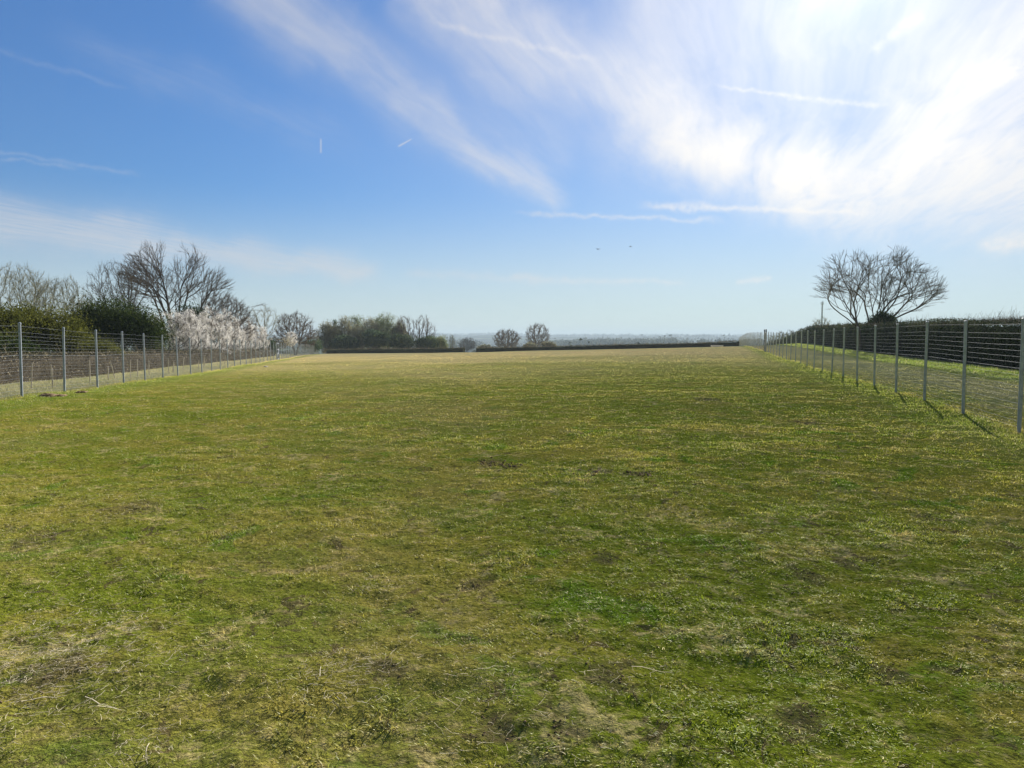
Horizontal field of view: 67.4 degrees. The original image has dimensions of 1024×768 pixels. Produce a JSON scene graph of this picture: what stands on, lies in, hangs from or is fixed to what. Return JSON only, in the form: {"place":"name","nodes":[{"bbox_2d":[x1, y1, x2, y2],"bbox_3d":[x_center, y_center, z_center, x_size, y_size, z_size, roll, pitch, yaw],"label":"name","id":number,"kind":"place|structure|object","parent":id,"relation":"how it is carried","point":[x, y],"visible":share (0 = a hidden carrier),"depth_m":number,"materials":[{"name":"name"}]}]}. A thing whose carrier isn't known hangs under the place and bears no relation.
{"place":"outdoors","nodes":[
{"label":"outdoors","id":0,"kind":"place"},
{"bbox_2d":[329,319,340,347],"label":"dark tree","id":1,"kind":"object","parent":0,"point":[336,326],"visible":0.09,"depth_m":210.90,"materials":[{"name":"green plant"}]},
{"bbox_2d":[0,334,1023,767],"bbox_3d":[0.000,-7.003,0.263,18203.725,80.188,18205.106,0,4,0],"label":"ground","id":2,"kind":"structure","parent":0,"point":[948,728],"depth_m":5.19,"materials":[{"name":"green plant"}]},
{"bbox_2d":[0,330,53,357],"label":"shrub","id":3,"kind":"object","parent":2,"relation":"on","point":[15,343],"visible":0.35,"depth_m":35.00,"materials":[{"name":"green plant"}]},
{"bbox_2d":[0,296,55,350],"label":"olive bush","id":4,"kind":"object","parent":2,"relation":"on","point":[8,324],"visible":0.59,"depth_m":39.94,"materials":[{"name":"green plant"}]},
{"bbox_2d":[0,262,56,318],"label":"budding tree","id":5,"kind":"object","parent":2,"relation":"on","point":[21,283],"visible":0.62,"depth_m":55.73,"materials":[{"name":"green plant"}]},
{"bbox_2d":[39,393,58,396],"bbox_3d":[-12.494,0.300,20.662,0.551,0.112,0.533,-3,4,-38],"label":"earth heap","id":6,"kind":"object","parent":2,"relation":"on","point":[48,395],"visible":0.88,"depth_m":20.58,"materials":[{"name":"soil"}]},
{"bbox_2d":[19,273,90,326],"bbox_3d":[-35.301,-5.103,59.715,4.906,7.477,4.887,-3,4,-37],"label":"budding tree","id":7,"kind":"object","parent":2,"relation":"on","point":[62,292],"visible":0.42,"depth_m":59.49,"materials":[{"name":"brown plant"}]},
{"bbox_2d":[5,294,106,355],"bbox_3d":[-26.137,-2.783,42.837,6.414,4.413,5.707,0,4,0],"label":"olive bush","id":8,"kind":"object","parent":2,"relation":"on","point":[50,323],"visible":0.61,"depth_m":42.23,"materials":[{"name":"green plant"}]},
{"bbox_2d":[55,334,127,356],"bbox_3d":[-24.129,-1.821,43.949,3.920,2.382,3.604,-3,5,-42],"label":"shrub","id":9,"kind":"object","parent":2,"relation":"on","point":[108,347],"visible":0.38,"depth_m":43.66,"materials":[{"name":"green plant"}]},
{"bbox_2d":[81,258,155,347],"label":"bare tree","id":10,"kind":"object","parent":2,"relation":"on","point":[121,273],"visible":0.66,"depth_m":83.19,"materials":[{"name":"brown plant"}]},
{"bbox_2d":[59,280,184,355],"bbox_3d":[-27.556,-3.986,54.043,8.520,7.495,8.618,0,4,0],"label":"evergreen bush","id":11,"kind":"object","parent":2,"relation":"on","point":[111,322],"visible":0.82,"depth_m":52.69,"materials":[{"name":"green plant"}]},
{"bbox_2d":[0,337,274,383],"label":"bramble hedge","id":12,"kind":"object","parent":2,"relation":"on","point":[29,361],"visible":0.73,"depth_m":38.79,"materials":[{"name":"plant"}]},
{"bbox_2d":[0,322,276,399],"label":"wire fence","id":13,"kind":"object","parent":2,"relation":"on","point":[19,356],"visible":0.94,"depth_m":29.08,"materials":[{"name":"metal"}]},
{"bbox_2d":[133,335,172,351],"bbox_3d":[-27.276,-3.018,57.861,2.885,3.696,2.930,-1,4,-11],"label":"green bush","id":14,"kind":"object","parent":2,"relation":"on","point":[157,347],"visible":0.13,"depth_m":57.37,"materials":[{"name":"green plant"}]},
{"bbox_2d":[154,309,197,352],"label":"blossoming shrub","id":15,"kind":"object","parent":2,"relation":"on","point":[179,332],"visible":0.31,"depth_m":69.59,"materials":[{"name":"white plant"}]},
{"bbox_2d":[114,240,267,350],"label":"bare tree","id":16,"kind":"object","parent":2,"relation":"on","point":[155,276],"visible":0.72,"depth_m":89.09,"materials":[{"name":"brown plant"}]},
{"bbox_2d":[167,299,217,350],"bbox_3d":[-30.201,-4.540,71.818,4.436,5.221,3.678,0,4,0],"label":"blossoming shrub","id":17,"kind":"object","parent":2,"relation":"on","point":[189,319],"visible":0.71,"depth_m":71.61,"materials":[{"name":"white plant"}]},
{"bbox_2d":[184,305,232,352],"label":"blossoming shrub","id":18,"kind":"object","parent":2,"relation":"on","point":[212,323],"visible":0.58,"depth_m":79.52,"materials":[{"name":"white plant"}]},
{"bbox_2d":[198,291,258,349],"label":"bare tree","id":19,"kind":"object","parent":2,"relation":"on","point":[241,311],"visible":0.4,"depth_m":97.52,"materials":[{"name":"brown plant"}]},
{"bbox_2d":[211,309,246,351],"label":"blossoming shrub","id":20,"kind":"object","parent":2,"relation":"on","point":[236,335],"visible":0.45,"depth_m":89.50,"materials":[{"name":"white plant"}]},
{"bbox_2d":[224,316,262,350],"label":"blossoming shrub","id":21,"kind":"object","parent":2,"relation":"on","point":[249,339],"visible":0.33,"depth_m":103.57,"materials":[{"name":"white plant"}]},
{"bbox_2d":[246,322,270,348],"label":"blossoming shrub","id":22,"kind":"object","parent":2,"relation":"on","point":[264,337],"visible":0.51,"depth_m":117.55,"materials":[{"name":"white plant"}]},
{"bbox_2d":[246,303,279,339],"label":"bare tree","id":23,"kind":"object","parent":2,"relation":"on","point":[264,322],"visible":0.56,"depth_m":127.55,"materials":[{"name":"grey plant"}]},
{"bbox_2d":[260,338,280,351],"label":"dark shrub","id":24,"kind":"object","parent":2,"relation":"on","point":[271,345],"visible":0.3,"depth_m":123.10,"materials":[{"name":"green plant"}]},
{"bbox_2d":[265,336,288,352],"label":"bramble thicket","id":25,"kind":"object","parent":2,"relation":"on","point":[286,345],"visible":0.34,"depth_m":131.83,"materials":[{"name":"brown plant"}]},
{"bbox_2d":[276,340,278,359],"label":"fence post","id":26,"kind":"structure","parent":2,"relation":"on","point":[277,350],"depth_m":87.54,"materials":[{"name":"metal"}]},
{"bbox_2d":[282,332,297,346],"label":"blossoming shrub","id":27,"kind":"object","parent":2,"relation":"on","point":[291,340],"visible":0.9,"depth_m":137.51,"materials":[{"name":"white plant"}]},
{"bbox_2d":[273,311,319,354],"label":"bare tree","id":28,"kind":"object","parent":2,"relation":"on","point":[288,325],"visible":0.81,"depth_m":149.03,"materials":[{"name":"brown plant"}]},
{"bbox_2d":[279,343,318,359],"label":"wire fence","id":29,"kind":"object","parent":2,"relation":"on","point":[301,351],"visible":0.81,"depth_m":114.13,"materials":[{"name":"metal"}]},
{"bbox_2d":[303,338,323,353],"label":"dark shrub","id":30,"kind":"object","parent":2,"relation":"on","point":[318,347],"visible":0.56,"depth_m":164.17,"materials":[{"name":"green plant"}]},
{"bbox_2d":[314,318,339,353],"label":"budding tree","id":31,"kind":"object","parent":2,"relation":"on","point":[325,331],"visible":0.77,"depth_m":198.86,"materials":[{"name":"green plant"}]},
{"bbox_2d":[328,333,361,349],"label":"dark bush","id":32,"kind":"object","parent":2,"relation":"on","point":[342,341],"visible":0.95,"depth_m":195.21,"materials":[{"name":"green plant"}]},
{"bbox_2d":[331,315,359,348],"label":"budding tree","id":33,"kind":"object","parent":2,"relation":"on","point":[347,331],"visible":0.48,"depth_m":203.72,"materials":[{"name":"green plant"}]},
{"bbox_2d":[346,314,366,348],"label":"budding tree","id":34,"kind":"object","parent":2,"relation":"on","point":[356,321],"visible":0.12,"depth_m":213.70,"materials":[{"name":"green plant"}]},
{"bbox_2d":[354,316,384,349],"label":"budding tree","id":35,"kind":"object","parent":2,"relation":"on","point":[368,326],"visible":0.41,"depth_m":203.59,"materials":[{"name":"green plant"}]},
{"bbox_2d":[358,327,390,349],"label":"dark bush","id":36,"kind":"object","parent":2,"relation":"on","point":[375,338],"visible":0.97,"depth_m":194.98,"materials":[{"name":"green plant"}]},
{"bbox_2d":[369,313,392,348],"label":"budding tree","id":37,"kind":"object","parent":2,"relation":"on","point":[375,320],"visible":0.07,"depth_m":212.92,"materials":[{"name":"green plant"}]},
{"bbox_2d":[377,313,403,349],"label":"budding tree","id":38,"kind":"object","parent":2,"relation":"on","point":[383,321],"visible":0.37,"depth_m":206.67,"materials":[{"name":"green plant"}]},
{"bbox_2d":[326,345,464,353],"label":"hedge","id":39,"kind":"object","parent":2,"relation":"on","point":[399,350],"visible":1,"depth_m":176.49,"materials":[{"name":"green plant"}]},
{"bbox_2d":[389,317,409,349],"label":"budding tree","id":40,"kind":"object","parent":2,"relation":"on","point":[401,325],"visible":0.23,"depth_m":205.62,"materials":[{"name":"green plant"}]},
{"bbox_2d":[385,332,416,349],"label":"dark bush","id":41,"kind":"object","parent":2,"relation":"on","point":[402,341],"visible":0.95,"depth_m":194.94,"materials":[{"name":"green plant"}]},
{"bbox_2d":[395,316,415,338],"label":"bare tree","id":42,"kind":"object","parent":2,"relation":"on","point":[407,321],"visible":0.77,"depth_m":202.32,"materials":[{"name":"grey plant"}]},
{"bbox_2d":[412,313,435,338],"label":"bare tree","id":43,"kind":"object","parent":2,"relation":"on","point":[426,332],"visible":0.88,"depth_m":202.40,"materials":[{"name":"grey plant"}]},
{"bbox_2d":[413,334,440,348],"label":"dark bush","id":44,"kind":"object","parent":2,"relation":"on","point":[428,342],"visible":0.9,"depth_m":197.41,"materials":[{"name":"green plant"}]},
{"bbox_2d":[92,332,794,353],"bbox_3d":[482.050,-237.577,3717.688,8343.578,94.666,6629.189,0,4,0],"label":"distant woods","id":45,"kind":"object","parent":2,"relation":"on","point":[644,339],"visible":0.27,"depth_m":1560.71,"materials":[{"name":"plant"}]},
{"bbox_2d":[436,333,450,348],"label":"budding tree","id":46,"kind":"object","parent":2,"relation":"on","point":[442,343],"visible":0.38,"depth_m":200.74,"materials":[{"name":"green plant"}]},
{"bbox_2d":[448,335,455,347],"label":"bare tree","id":47,"kind":"object","parent":2,"relation":"on","point":[452,343],"visible":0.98,"depth_m":329.36,"materials":[{"name":"grey plant"}]},
{"bbox_2d":[457,337,476,351],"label":"bare tree","id":48,"kind":"object","parent":2,"relation":"on","point":[468,345],"visible":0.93,"depth_m":418.59,"materials":[{"name":"grey plant"}]},
{"bbox_2d":[476,344,490,347],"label":"grey bush","id":49,"kind":"object","parent":2,"relation":"on","point":[486,346],"visible":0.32,"depth_m":328.44,"materials":[{"name":"brown plant"}]},
{"bbox_2d":[0,398,994,765],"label":"soil crumbs","id":50,"kind":"object","parent":2,"relation":"on","point":[608,560],"visible":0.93,"depth_m":4.74,"materials":[{"name":"brown soil"}]},
{"bbox_2d":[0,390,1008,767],"bbox_3d":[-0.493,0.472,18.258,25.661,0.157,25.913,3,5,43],"label":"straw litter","id":51,"kind":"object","parent":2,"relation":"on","point":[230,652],"visible":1,"depth_m":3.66,"materials":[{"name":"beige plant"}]},
{"bbox_2d":[492,329,520,347],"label":"bare tree","id":52,"kind":"object","parent":2,"relation":"on","point":[503,337],"visible":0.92,"depth_m":273.60,"materials":[{"name":"brown plant"}]},
{"bbox_2d":[523,341,537,347],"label":"grey bush","id":53,"kind":"object","parent":2,"relation":"on","point":[530,344],"visible":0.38,"depth_m":260.33,"materials":[{"name":"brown plant"}]},
{"bbox_2d":[525,323,550,345],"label":"bare tree","id":54,"kind":"object","parent":2,"relation":"on","point":[535,328],"visible":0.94,"depth_m":273.46,"materials":[{"name":"brown plant"}]},
{"bbox_2d":[540,341,556,347],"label":"grey bush","id":55,"kind":"object","parent":2,"relation":"on","point":[545,343],"visible":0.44,"depth_m":260.28,"materials":[{"name":"brown plant"}]},
{"bbox_2d":[476,339,739,351],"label":"hedge","id":56,"kind":"object","parent":2,"relation":"on","point":[616,346],"visible":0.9,"depth_m":158.70,"materials":[{"name":"green plant"}]},
{"bbox_2d":[739,332,763,350],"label":"wire fence","id":57,"kind":"object","parent":2,"relation":"on","point":[753,341],"visible":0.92,"depth_m":97.93,"materials":[{"name":"metal"}]},
{"bbox_2d":[764,329,766,351],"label":"fence post","id":58,"kind":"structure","parent":2,"relation":"on","point":[765,344],"depth_m":75.20,"materials":[{"name":"metal"}]},
{"bbox_2d":[821,301,823,323],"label":"mast","id":59,"kind":"object","parent":2,"relation":"on","point":[822,312],"visible":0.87,"depth_m":308.71,"materials":[{"name":"grey metal"}]},
{"bbox_2d":[811,314,834,324],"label":"budding tree","id":60,"kind":"object","parent":2,"relation":"on","point":[816,322],"visible":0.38,"depth_m":149.44,"materials":[{"name":"grey plant"}]},
{"bbox_2d":[812,244,947,350],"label":"bare tree","id":61,"kind":"object","parent":2,"relation":"on","point":[868,272],"visible":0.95,"depth_m":78.39,"materials":[{"name":"brown plant"}]},
{"bbox_2d":[861,306,901,333],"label":"ivy clump","id":62,"kind":"object","parent":2,"relation":"on","point":[879,316],"visible":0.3,"depth_m":77.64,"materials":[{"name":"green plant"}]},
{"bbox_2d":[766,318,1023,431],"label":"wire fence","id":63,"kind":"object","parent":2,"relation":"on","point":[1020,394],"visible":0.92,"depth_m":19.51,"materials":[{"name":"metal"}]},
{"bbox_2d":[767,308,1023,369],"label":"clipped hedge","id":64,"kind":"object","parent":2,"relation":"on","point":[885,336],"visible":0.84,"depth_m":51.46,"materials":[{"name":"green plant"}]},
{"bbox_2d":[0,343,1023,435],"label":"verge grass","id":65,"kind":"structure","parent":0,"point":[901,359],"depth_m":36.47,"materials":[{"name":"green plant"}]},
{"bbox_2d":[0,0,1023,335],"label":"sky","id":66,"kind":"structure","parent":0,"point":[464,165],"materials":[{"name":"blue"}]}
]}

